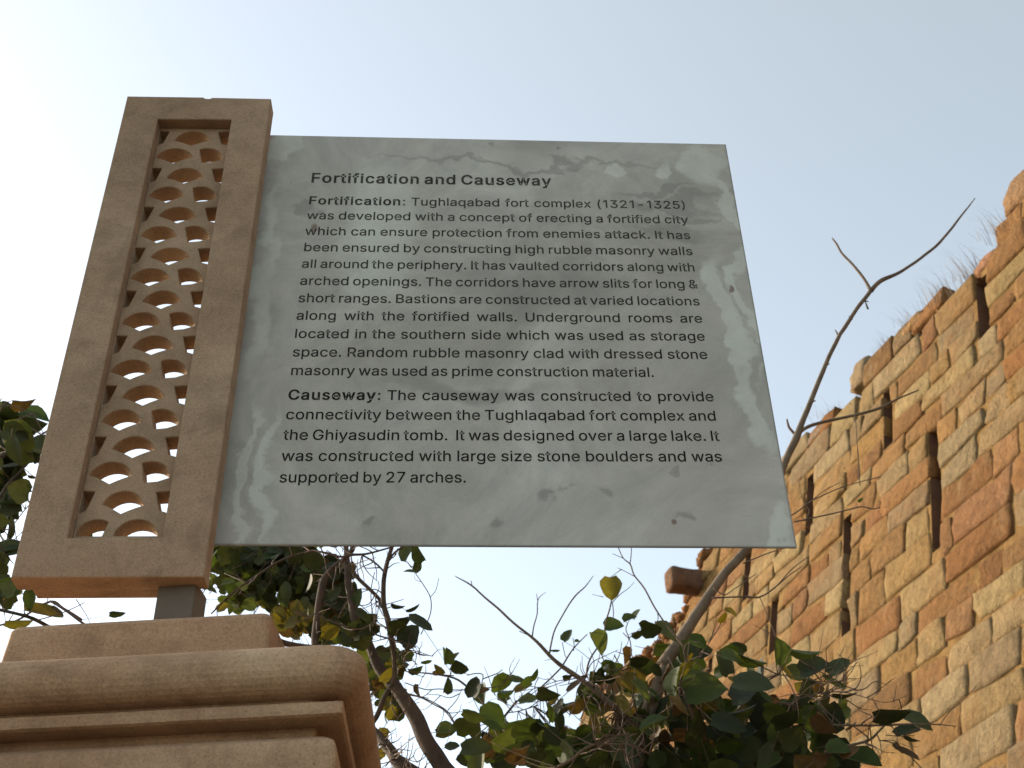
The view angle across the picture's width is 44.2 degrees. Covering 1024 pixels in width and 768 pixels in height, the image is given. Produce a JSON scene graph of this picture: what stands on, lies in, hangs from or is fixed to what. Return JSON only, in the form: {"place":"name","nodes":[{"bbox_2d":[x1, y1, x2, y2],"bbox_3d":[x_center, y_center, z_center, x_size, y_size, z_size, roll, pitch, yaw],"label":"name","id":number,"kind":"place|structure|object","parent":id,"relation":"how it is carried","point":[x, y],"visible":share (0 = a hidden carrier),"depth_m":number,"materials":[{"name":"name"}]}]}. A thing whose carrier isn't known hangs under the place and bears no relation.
{"place":"outdoors","nodes":[
{"label":"outdoors","id":0,"kind":"place"},
{"bbox_2d":[0,0,1023,767],"label":"sky","id":1,"kind":"structure","parent":0,"point":[870,127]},
{"bbox_3d":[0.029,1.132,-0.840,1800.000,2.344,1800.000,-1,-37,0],"label":"ground","id":2,"kind":"structure","parent":0,"visible":0},
{"bbox_2d":[0,613,380,767],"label":"stone pedestal","id":3,"kind":"object","parent":2,"relation":"on","point":[241,691],"visible":1,"depth_m":2.11,"materials":[{"name":"stone"}]},
{"bbox_2d":[11,96,796,619],"bbox_3d":[-0.217,-0.074,3.153,1.717,1.705,0.129,2,-37,-5],"label":"information sign","id":4,"kind":"object","parent":3,"relation":"on","point":[411,342],"visible":1,"depth_m":3.13,"materials":[{"name":"stone"}]},
{"bbox_2d":[0,398,459,767],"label":"leafy tree","id":5,"kind":"object","parent":2,"relation":"on","point":[317,598],"visible":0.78,"depth_m":4.38,"materials":[{"name":"green plant"}]},
{"bbox_2d":[405,198,976,767],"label":"shrubby tree","id":6,"kind":"object","parent":2,"relation":"on","point":[693,690],"visible":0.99,"depth_m":4.81,"materials":[{"name":"green plant"}]},
{"bbox_2d":[579,170,1023,767],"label":"fort wall","id":7,"kind":"structure","parent":2,"relation":"on","point":[913,584],"depth_m":13.65,"materials":[{"name":"stone"}]},
{"bbox_2d":[798,400,850,420],"bbox_3d":[4.287,0.389,17.060,0.800,0.290,0.529,-10,-37,11],"label":"grass tuft","id":8,"kind":"object","parent":7,"relation":"on","point":[822,411],"visible":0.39,"depth_m":17.02,"materials":[{"name":"brown plant"}]},
{"bbox_2d":[861,332,889,359],"bbox_3d":[4.700,-0.465,16.118,0.534,0.325,0.730,29,-46,-34],"label":"grass tuft","id":9,"kind":"object","parent":7,"relation":"on","point":[879,343],"visible":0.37,"depth_m":16.00,"materials":[{"name":"brown plant"}]},
{"bbox_2d":[879,302,920,331],"bbox_3d":[4.985,-0.818,15.572,0.674,0.329,0.524,-28,-44,31],"label":"grass tuft","id":10,"kind":"object","parent":7,"relation":"on","point":[903,317],"visible":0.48,"depth_m":15.54,"materials":[{"name":"brown plant"}]},
{"bbox_2d":[914,267,962,313],"bbox_3d":[5.072,-1.106,15.066,0.846,0.439,0.698,-1,-37,0],"label":"grass tuft","id":11,"kind":"object","parent":7,"relation":"on","point":[935,292],"visible":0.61,"depth_m":14.97,"materials":[{"name":"brown plant"}]},
{"bbox_2d":[933,243,985,289],"bbox_3d":[5.219,-1.362,14.534,0.789,0.404,0.630,16,-40,-22],"label":"grass tuft","id":12,"kind":"object","parent":7,"relation":"on","point":[963,276],"visible":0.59,"depth_m":14.49,"materials":[{"name":"brown plant"}]},
{"bbox_2d":[973,193,1014,245],"bbox_3d":[5.464,-1.796,14.126,0.690,0.351,0.688,13,-39,-19],"label":"grass tuft","id":13,"kind":"object","parent":7,"relation":"on","point":[995,232],"visible":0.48,"depth_m":14.09,"materials":[{"name":"brown plant"}]}
]}

